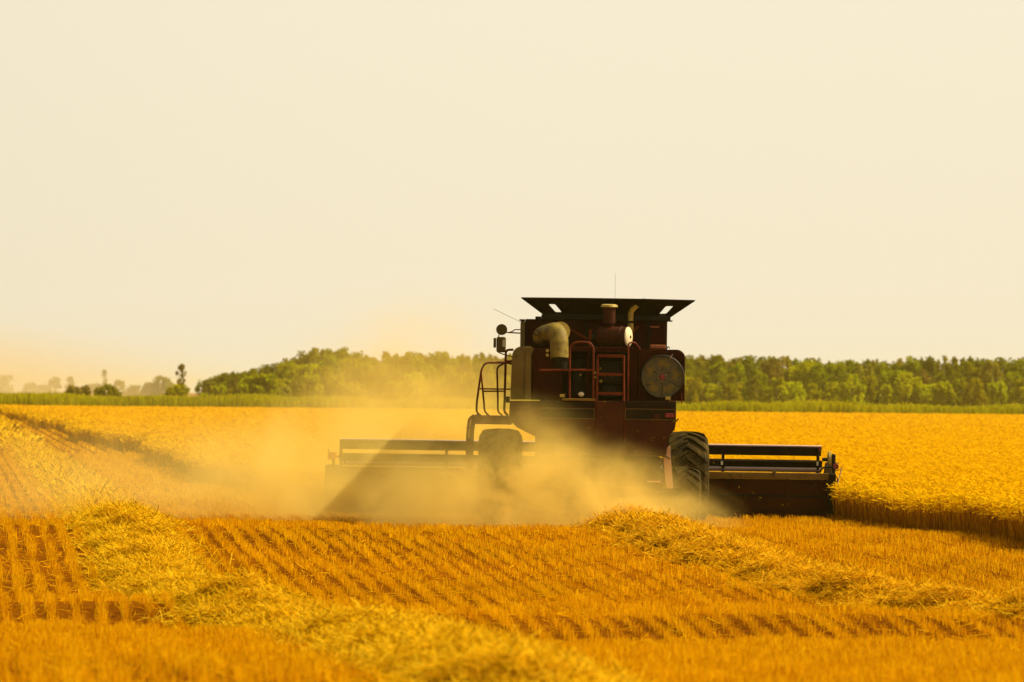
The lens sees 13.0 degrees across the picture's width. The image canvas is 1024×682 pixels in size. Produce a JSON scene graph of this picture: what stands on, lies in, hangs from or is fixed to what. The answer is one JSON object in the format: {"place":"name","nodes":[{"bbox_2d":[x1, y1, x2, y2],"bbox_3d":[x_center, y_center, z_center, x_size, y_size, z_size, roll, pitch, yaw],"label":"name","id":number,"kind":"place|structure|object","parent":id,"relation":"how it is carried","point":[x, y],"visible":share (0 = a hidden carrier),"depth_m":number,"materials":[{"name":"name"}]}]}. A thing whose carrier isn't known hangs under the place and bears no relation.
{"place":"outdoors","nodes":[
{"label":"outdoors","id":0,"kind":"place"},
{"bbox_2d":[0,391,1023,681],"bbox_3d":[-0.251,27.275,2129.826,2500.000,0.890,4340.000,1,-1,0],"label":"ground","id":1,"kind":"structure","parent":0,"point":[138,613],"depth_m":59.50,"materials":[{"name":"soil"}]},
{"bbox_2d":[0,375,13,393],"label":"distant tree","id":2,"kind":"object","parent":1,"relation":"on","point":[4,383],"visible":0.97,"depth_m":1897.43,"materials":[{"name":"beige plant"}]},
{"bbox_2d":[22,381,37,392],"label":"distant tree","id":3,"kind":"object","parent":1,"relation":"on","point":[31,387],"visible":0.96,"depth_m":1999.02,"materials":[{"name":"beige plant"}]},
{"bbox_2d":[37,384,51,392],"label":"distant tree","id":4,"kind":"object","parent":1,"relation":"on","point":[44,388],"visible":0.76,"depth_m":2046.76,"materials":[{"name":"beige plant"}]},
{"bbox_2d":[48,377,61,393],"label":"distant tree","id":5,"kind":"object","parent":1,"relation":"on","point":[55,383],"visible":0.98,"depth_m":1948.98,"materials":[{"name":"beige plant"}]},
{"bbox_2d":[64,382,91,395],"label":"bush","id":6,"kind":"object","parent":1,"relation":"on","point":[72,388],"visible":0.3,"depth_m":639.16,"materials":[{"name":"green plant"}]},
{"bbox_2d":[93,382,122,397],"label":"bush","id":7,"kind":"object","parent":1,"relation":"on","point":[107,389],"visible":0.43,"depth_m":638.84,"materials":[{"name":"green plant"}]},
{"bbox_2d":[113,379,124,391],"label":"distant tree","id":8,"kind":"object","parent":1,"relation":"on","point":[118,383],"visible":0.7,"depth_m":2198.64,"materials":[{"name":"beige plant"}]},
{"bbox_2d":[122,383,141,394],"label":"distant tree","id":9,"kind":"object","parent":1,"relation":"on","point":[132,389],"visible":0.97,"depth_m":2097.41,"materials":[{"name":"beige plant"}]},
{"bbox_2d":[140,382,155,395],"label":"distant tree","id":10,"kind":"object","parent":1,"relation":"on","point":[146,389],"visible":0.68,"depth_m":1499.18,"materials":[{"name":"beige plant"}]},
{"bbox_2d":[149,375,173,395],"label":"distant tree","id":11,"kind":"object","parent":1,"relation":"on","point":[164,384],"visible":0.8,"depth_m":1298.17,"materials":[{"name":"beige plant"}]},
{"bbox_2d":[163,383,189,396],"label":"shrub","id":12,"kind":"object","parent":1,"relation":"on","point":[178,389],"visible":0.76,"depth_m":639.14,"materials":[{"name":"green plant"}]},
{"bbox_2d":[175,363,186,384],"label":"slender tree","id":13,"kind":"object","parent":1,"relation":"on","point":[181,367],"visible":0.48,"depth_m":759.91,"materials":[{"name":"green plant"}]},
{"bbox_2d":[202,381,215,395],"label":"tree","id":14,"kind":"object","parent":1,"relation":"on","point":[207,388],"visible":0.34,"depth_m":680.17,"materials":[{"name":"green plant"}]},
{"bbox_2d":[210,385,228,395],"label":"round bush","id":15,"kind":"object","parent":1,"relation":"on","point":[215,390],"visible":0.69,"depth_m":669.45,"materials":[{"name":"green plant"}]},
{"bbox_2d":[214,372,237,385],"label":"tree","id":16,"kind":"object","parent":1,"relation":"on","point":[223,377],"visible":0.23,"depth_m":690.82,"materials":[{"name":"green plant"}]},
{"bbox_2d":[227,377,240,393],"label":"tree","id":17,"kind":"object","parent":1,"relation":"on","point":[233,384],"visible":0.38,"depth_m":678.55,"materials":[{"name":"green plant"}]},
{"bbox_2d":[237,376,251,392],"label":"tree","id":18,"kind":"object","parent":1,"relation":"on","point":[244,382],"visible":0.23,"depth_m":668.75,"materials":[{"name":"green plant"}]},
{"bbox_2d":[242,373,282,395],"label":"round bush","id":19,"kind":"object","parent":1,"relation":"on","point":[264,384],"visible":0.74,"depth_m":598.93,"materials":[{"name":"green plant"}]},
{"bbox_2d":[277,385,291,396],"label":"round bush","id":20,"kind":"object","parent":1,"relation":"on","point":[285,390],"visible":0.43,"depth_m":603.28,"materials":[{"name":"green plant"}]},
{"bbox_2d":[277,362,299,388],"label":"tree","id":21,"kind":"object","parent":1,"relation":"on","point":[288,369],"visible":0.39,"depth_m":683.33,"materials":[{"name":"green plant"}]},
{"bbox_2d":[291,364,324,397],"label":"tree","id":22,"kind":"object","parent":1,"relation":"on","point":[311,381],"visible":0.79,"depth_m":667.50,"materials":[{"name":"green plant"}]},
{"bbox_2d":[301,348,321,365],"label":"tree","id":23,"kind":"object","parent":1,"relation":"on","point":[309,355],"visible":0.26,"depth_m":694.31,"materials":[{"name":"green plant"}]},
{"bbox_2d":[308,366,335,396],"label":"tree","id":24,"kind":"object","parent":1,"relation":"on","point":[324,375],"visible":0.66,"depth_m":674.11,"materials":[{"name":"green plant"}]},
{"bbox_2d":[309,347,338,373],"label":"tree","id":25,"kind":"object","parent":1,"relation":"on","point":[326,352],"visible":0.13,"depth_m":692.39,"materials":[{"name":"green plant"}]},
{"bbox_2d":[316,354,347,381],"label":"tree","id":26,"kind":"object","parent":1,"relation":"on","point":[328,360],"visible":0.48,"depth_m":680.18,"materials":[{"name":"green plant"}]},
{"bbox_2d":[0,414,664,681],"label":"straw windrow","id":27,"kind":"object","parent":1,"relation":"on","point":[138,548],"visible":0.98,"depth_m":49.35,"materials":[{"name":"yellow plant"}]},
{"bbox_2d":[323,376,353,396],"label":"tree","id":28,"kind":"object","parent":1,"relation":"on","point":[341,383],"visible":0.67,"depth_m":673.16,"materials":[{"name":"green plant"}]},
{"bbox_2d":[331,349,348,374],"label":"tree","id":29,"kind":"object","parent":1,"relation":"on","point":[338,353],"visible":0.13,"depth_m":691.57,"materials":[{"name":"green plant"}]},
{"bbox_2d":[334,358,366,396],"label":"tree","id":30,"kind":"object","parent":1,"relation":"on","point":[350,367],"visible":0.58,"depth_m":679.80,"materials":[{"name":"green plant"}]},
{"bbox_2d":[344,382,367,398],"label":"tree","id":31,"kind":"object","parent":1,"relation":"on","point":[353,387],"visible":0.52,"depth_m":670.96,"materials":[{"name":"yellow plant"}]},
{"bbox_2d":[348,351,367,384],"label":"tree","id":32,"kind":"object","parent":1,"relation":"on","point":[354,356],"visible":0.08,"depth_m":689.02,"materials":[{"name":"green plant"}]},
{"bbox_2d":[347,360,381,399],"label":"tree","id":33,"kind":"object","parent":1,"relation":"on","point":[363,370],"visible":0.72,"depth_m":677.39,"materials":[{"name":"green plant"}]},
{"bbox_2d":[363,357,384,399],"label":"tree","id":34,"kind":"object","parent":1,"relation":"on","point":[374,362],"visible":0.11,"depth_m":689.75,"materials":[{"name":"green plant"}]},
{"bbox_2d":[364,367,392,400],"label":"tree","id":35,"kind":"object","parent":1,"relation":"on","point":[375,377],"visible":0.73,"depth_m":674.36,"materials":[{"name":"green plant"}]},
{"bbox_2d":[373,362,390,399],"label":"tree","id":36,"kind":"object","parent":1,"relation":"on","point":[385,367],"visible":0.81,"depth_m":679.01,"materials":[{"name":"green plant"}]},
{"bbox_2d":[380,355,400,381],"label":"tree","id":37,"kind":"object","parent":1,"relation":"on","point":[390,362],"visible":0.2,"depth_m":693.12,"materials":[{"name":"green plant"}]},
{"bbox_2d":[389,366,403,399],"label":"tree","id":38,"kind":"object","parent":1,"relation":"on","point":[396,374],"visible":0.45,"depth_m":681.12,"materials":[{"name":"green plant"}]},
{"bbox_2d":[397,352,414,374],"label":"tree","id":39,"kind":"object","parent":1,"relation":"on","point":[403,361],"visible":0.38,"depth_m":690.25,"materials":[{"name":"green plant"}]},
{"bbox_2d":[400,356,426,398],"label":"tree","id":40,"kind":"object","parent":1,"relation":"on","point":[417,366],"visible":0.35,"depth_m":681.64,"materials":[{"name":"green plant"}]},
{"bbox_2d":[398,372,429,400],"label":"tree","id":41,"kind":"object","parent":1,"relation":"on","point":[416,381],"visible":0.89,"depth_m":671.37,"materials":[{"name":"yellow plant"}]},
{"bbox_2d":[419,355,435,379],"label":"tree","id":42,"kind":"object","parent":1,"relation":"on","point":[427,360],"visible":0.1,"depth_m":693.30,"materials":[{"name":"green plant"}]},
{"bbox_2d":[416,364,442,398],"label":"tree","id":43,"kind":"object","parent":1,"relation":"on","point":[430,372],"visible":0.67,"depth_m":678.15,"materials":[{"name":"green plant"}]},
{"bbox_2d":[431,351,455,397],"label":"tree","id":44,"kind":"object","parent":1,"relation":"on","point":[444,359],"visible":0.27,"depth_m":693.66,"materials":[{"name":"green plant"}]},
{"bbox_2d":[438,366,458,397],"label":"tree","id":45,"kind":"object","parent":1,"relation":"on","point":[447,373],"visible":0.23,"depth_m":682.77,"materials":[{"name":"green plant"}]},
{"bbox_2d":[442,371,464,398],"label":"tree","id":46,"kind":"object","parent":1,"relation":"on","point":[453,378],"visible":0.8,"depth_m":673.38,"materials":[{"name":"green plant"}]},
{"bbox_2d":[453,356,475,399],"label":"tree","id":47,"kind":"object","parent":1,"relation":"on","point":[460,368],"visible":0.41,"depth_m":680.05,"materials":[{"name":"green plant"}]},
{"bbox_2d":[451,371,481,399],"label":"tree","id":48,"kind":"object","parent":1,"relation":"on","point":[471,383],"visible":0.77,"depth_m":670.50,"materials":[{"name":"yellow plant"}]},
{"bbox_2d":[470,364,498,399],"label":"tree","id":49,"kind":"object","parent":1,"relation":"on","point":[488,371],"visible":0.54,"depth_m":673.49,"materials":[{"name":"yellow plant"}]},
{"bbox_2d":[491,375,510,398],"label":"tree","id":50,"kind":"object","parent":1,"relation":"on","point":[501,385],"visible":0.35,"depth_m":667.68,"materials":[{"name":"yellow plant"}]},
{"bbox_2d":[492,359,510,394],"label":"tree","id":51,"kind":"object","parent":1,"relation":"on","point":[500,372],"visible":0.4,"depth_m":678.57,"materials":[{"name":"green plant"}]},
{"bbox_2d":[0,404,1023,546],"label":"standing wheat","id":52,"kind":"object","parent":1,"relation":"on","point":[945,471],"visible":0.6,"depth_m":155.41,"materials":[{"name":"yellow plant"}]},
{"bbox_2d":[0,414,1023,681],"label":"stubble","id":53,"kind":"object","parent":1,"relation":"on","point":[224,652],"visible":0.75,"depth_m":56.88,"materials":[{"name":"plant"}]},
{"bbox_2d":[308,273,841,525],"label":"combine harvester","id":54,"kind":"object","parent":1,"relation":"on","point":[608,374],"visible":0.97,"depth_m":78.00,"materials":[{"name":"red paint"}]},
{"bbox_2d":[685,356,697,377],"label":"tree","id":55,"kind":"object","parent":1,"relation":"on","point":[688,366],"visible":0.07,"depth_m":687.30,"materials":[{"name":"green plant"}]},
{"bbox_2d":[682,377,705,403],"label":"tree","id":56,"kind":"object","parent":1,"relation":"on","point":[694,386],"visible":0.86,"depth_m":670.67,"materials":[{"name":"green plant"}]},
{"bbox_2d":[691,370,713,402],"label":"tree","id":57,"kind":"object","parent":1,"relation":"on","point":[703,375],"visible":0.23,"depth_m":684.50,"materials":[{"name":"green plant"}]},
{"bbox_2d":[693,357,711,376],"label":"tree","id":58,"kind":"object","parent":1,"relation":"on","point":[698,362],"visible":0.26,"depth_m":691.28,"materials":[{"name":"green plant"}]},
{"bbox_2d":[698,383,723,402],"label":"tree","id":59,"kind":"object","parent":1,"relation":"on","point":[711,393],"visible":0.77,"depth_m":670.99,"materials":[{"name":"green plant"}]},
{"bbox_2d":[700,354,728,398],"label":"tree","id":60,"kind":"object","parent":1,"relation":"on","point":[715,359],"visible":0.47,"depth_m":687.32,"materials":[{"name":"green plant"}]},
{"bbox_2d":[704,361,727,400],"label":"tree","id":61,"kind":"object","parent":1,"relation":"on","point":[717,370],"visible":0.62,"depth_m":681.85,"materials":[{"name":"green plant"}]},
{"bbox_2d":[721,373,742,402],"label":"tree","id":62,"kind":"object","parent":1,"relation":"on","point":[733,393],"visible":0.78,"depth_m":670.89,"materials":[{"name":"green plant"}]},
{"bbox_2d":[725,362,747,401],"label":"tree","id":63,"kind":"object","parent":1,"relation":"on","point":[738,369],"visible":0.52,"depth_m":685.31,"materials":[{"name":"green plant"}]},
{"bbox_2d":[738,355,761,399],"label":"tree","id":64,"kind":"object","parent":1,"relation":"on","point":[747,361],"visible":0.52,"depth_m":688.85,"materials":[{"name":"green plant"}]},
{"bbox_2d":[746,375,763,402],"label":"tree","id":65,"kind":"object","parent":1,"relation":"on","point":[754,382],"visible":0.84,"depth_m":668.36,"materials":[{"name":"green plant"}]},
{"bbox_2d":[751,369,768,402],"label":"tree","id":66,"kind":"object","parent":1,"relation":"on","point":[762,377],"visible":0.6,"depth_m":678.31,"materials":[{"name":"green plant"}]},
{"bbox_2d":[759,362,785,400],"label":"tree","id":67,"kind":"object","parent":1,"relation":"on","point":[766,368],"visible":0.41,"depth_m":684.70,"materials":[{"name":"green plant"}]},
{"bbox_2d":[764,356,785,399],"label":"tree","id":68,"kind":"object","parent":1,"relation":"on","point":[774,360],"visible":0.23,"depth_m":692.71,"materials":[{"name":"green plant"}]},
{"bbox_2d":[761,377,790,402],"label":"tree","id":69,"kind":"object","parent":1,"relation":"on","point":[770,391],"visible":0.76,"depth_m":675.55,"materials":[{"name":"green plant"}]},
{"bbox_2d":[552,500,1023,618],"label":"straw windrow","id":70,"kind":"object","parent":1,"relation":"on","point":[681,537],"visible":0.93,"depth_m":60.09,"materials":[{"name":"yellow plant"}]},
{"bbox_2d":[780,381,806,401],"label":"tree","id":71,"kind":"object","parent":1,"relation":"on","point":[794,389],"visible":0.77,"depth_m":670.70,"materials":[{"name":"green plant"}]},
{"bbox_2d":[784,360,824,399],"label":"tree","id":72,"kind":"object","parent":1,"relation":"on","point":[806,365],"visible":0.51,"depth_m":683.94,"materials":[{"name":"green plant"}]},
{"bbox_2d":[803,383,823,401],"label":"tree","id":73,"kind":"object","parent":1,"relation":"on","point":[812,390],"visible":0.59,"depth_m":673.72,"materials":[{"name":"green plant"}]},
{"bbox_2d":[803,362,840,400],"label":"tree","id":74,"kind":"object","parent":1,"relation":"on","point":[817,370],"visible":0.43,"depth_m":682.04,"materials":[{"name":"green plant"}]},
{"bbox_2d":[819,381,853,401],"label":"tree","id":75,"kind":"object","parent":1,"relation":"on","point":[833,391],"visible":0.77,"depth_m":669.32,"materials":[{"name":"green plant"}]},
{"bbox_2d":[830,364,852,393],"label":"tree","id":76,"kind":"object","parent":1,"relation":"on","point":[839,371],"visible":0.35,"depth_m":681.63,"materials":[{"name":"green plant"}]},
{"bbox_2d":[841,359,864,377],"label":"tree","id":77,"kind":"object","parent":1,"relation":"on","point":[854,366],"visible":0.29,"depth_m":688.37,"materials":[{"name":"green plant"}]},
{"bbox_2d":[841,373,866,403],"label":"tree","id":78,"kind":"object","parent":1,"relation":"on","point":[852,379],"visible":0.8,"depth_m":669.07,"materials":[{"name":"green plant"}]},
{"bbox_2d":[852,363,879,404],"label":"tree","id":79,"kind":"object","parent":1,"relation":"on","point":[868,371],"visible":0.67,"depth_m":679.28,"materials":[{"name":"green plant"}]},
{"bbox_2d":[859,374,881,403],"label":"tree","id":80,"kind":"object","parent":1,"relation":"on","point":[870,392],"visible":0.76,"depth_m":674.99,"materials":[{"name":"green plant"}]},
{"bbox_2d":[869,361,892,401],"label":"tree","id":81,"kind":"object","parent":1,"relation":"on","point":[881,369],"visible":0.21,"depth_m":691.68,"materials":[{"name":"green plant"}]},
{"bbox_2d":[879,384,895,404],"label":"tree","id":82,"kind":"object","parent":1,"relation":"on","point":[891,395],"visible":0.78,"depth_m":671.97,"materials":[{"name":"green plant"}]},
{"bbox_2d":[874,371,903,404],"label":"tree","id":83,"kind":"object","parent":1,"relation":"on","point":[884,376],"visible":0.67,"depth_m":678.31,"materials":[{"name":"green plant"}]},
{"bbox_2d":[886,363,909,404],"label":"tree","id":84,"kind":"object","parent":1,"relation":"on","point":[895,366],"visible":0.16,"depth_m":689.73,"materials":[{"name":"green plant"}]},
{"bbox_2d":[887,372,925,404],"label":"tree","id":85,"kind":"object","parent":1,"relation":"on","point":[909,393],"visible":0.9,"depth_m":672.98,"materials":[{"name":"green plant"}]},
{"bbox_2d":[902,356,921,401],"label":"tree","id":86,"kind":"object","parent":1,"relation":"on","point":[911,365],"visible":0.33,"depth_m":688.67,"materials":[{"name":"green plant"}]},
{"bbox_2d":[902,369,935,403],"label":"tree","id":87,"kind":"object","parent":1,"relation":"on","point":[923,373],"visible":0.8,"depth_m":677.25,"materials":[{"name":"green plant"}]},
{"bbox_2d":[910,384,943,405],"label":"tree","id":88,"kind":"object","parent":1,"relation":"on","point":[926,397],"visible":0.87,"depth_m":672.45,"materials":[{"name":"green plant"}]},
{"bbox_2d":[920,355,942,403],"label":"tree","id":89,"kind":"object","parent":1,"relation":"on","point":[928,365],"visible":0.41,"depth_m":687.96,"materials":[{"name":"green plant"}]},
{"bbox_2d":[931,371,949,404],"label":"tree","id":90,"kind":"object","parent":1,"relation":"on","point":[941,376],"visible":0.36,"depth_m":684.87,"materials":[{"name":"green plant"}]},
{"bbox_2d":[928,380,956,405],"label":"tree","id":91,"kind":"object","parent":1,"relation":"on","point":[942,387],"visible":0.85,"depth_m":672.29,"materials":[{"name":"green plant"}]},
{"bbox_2d":[939,355,961,404],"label":"tree","id":92,"kind":"object","parent":1,"relation":"on","point":[952,360],"visible":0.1,"depth_m":700.81,"materials":[{"name":"green plant"}]},
{"bbox_2d":[944,363,961,406],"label":"tree","id":93,"kind":"object","parent":1,"relation":"on","point":[948,368],"visible":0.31,"depth_m":692.77,"materials":[{"name":"green plant"}]},
{"bbox_2d":[945,377,968,406],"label":"tree","id":94,"kind":"object","parent":1,"relation":"on","point":[958,384],"visible":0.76,"depth_m":674.08,"materials":[{"name":"green plant"}]},
{"bbox_2d":[946,361,974,406],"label":"tree","id":95,"kind":"object","parent":1,"relation":"on","point":[967,367],"visible":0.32,"depth_m":684.68,"materials":[{"name":"green plant"}]},
{"bbox_2d":[958,356,976,381],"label":"tree","id":96,"kind":"object","parent":1,"relation":"on","point":[970,359],"visible":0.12,"depth_m":694.15,"materials":[{"name":"green plant"}]},
{"bbox_2d":[960,378,988,405],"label":"tree","id":97,"kind":"object","parent":1,"relation":"on","point":[972,395],"visible":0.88,"depth_m":667.50,"materials":[{"name":"green plant"}]},
{"bbox_2d":[963,367,986,405],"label":"tree","id":98,"kind":"object","parent":1,"relation":"on","point":[976,372],"visible":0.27,"depth_m":684.20,"materials":[{"name":"green plant"}]},
{"bbox_2d":[977,360,1008,406],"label":"tree","id":99,"kind":"object","parent":1,"relation":"on","point":[986,375],"visible":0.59,"depth_m":679.50,"materials":[{"name":"green plant"}]},
{"bbox_2d":[985,381,1009,405],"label":"tree","id":100,"kind":"object","parent":1,"relation":"on","point":[993,388],"visible":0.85,"depth_m":671.77,"materials":[{"name":"green plant"}]},
{"bbox_2d":[993,361,1014,404],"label":"tree","id":101,"kind":"object","parent":1,"relation":"on","point":[1009,368],"visible":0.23,"depth_m":687.09,"materials":[{"name":"green plant"}]},
{"bbox_2d":[999,372,1023,404],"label":"tree","id":102,"kind":"object","parent":1,"relation":"on","point":[1009,377],"visible":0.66,"depth_m":677.64,"materials":[{"name":"green plant"}]},
{"bbox_2d":[1004,359,1023,403],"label":"tree","id":103,"kind":"object","parent":1,"relation":"on","point":[1017,367],"visible":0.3,"depth_m":687.53,"materials":[{"name":"green plant"}]},
{"bbox_2d":[1006,379,1023,404],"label":"tree","id":104,"kind":"object","parent":1,"relation":"on","point":[1016,393],"visible":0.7,"depth_m":673.11,"materials":[{"name":"green plant"}]},
{"bbox_2d":[0,390,1023,414],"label":"tall grass","id":105,"kind":"structure","parent":0,"point":[235,400],"depth_m":471.17,"materials":[{"name":"plant"}]},
{"bbox_2d":[0,0,1023,392],"label":"sky","id":106,"kind":"structure","parent":0,"point":[210,187],"materials":[{"name":"beige"}]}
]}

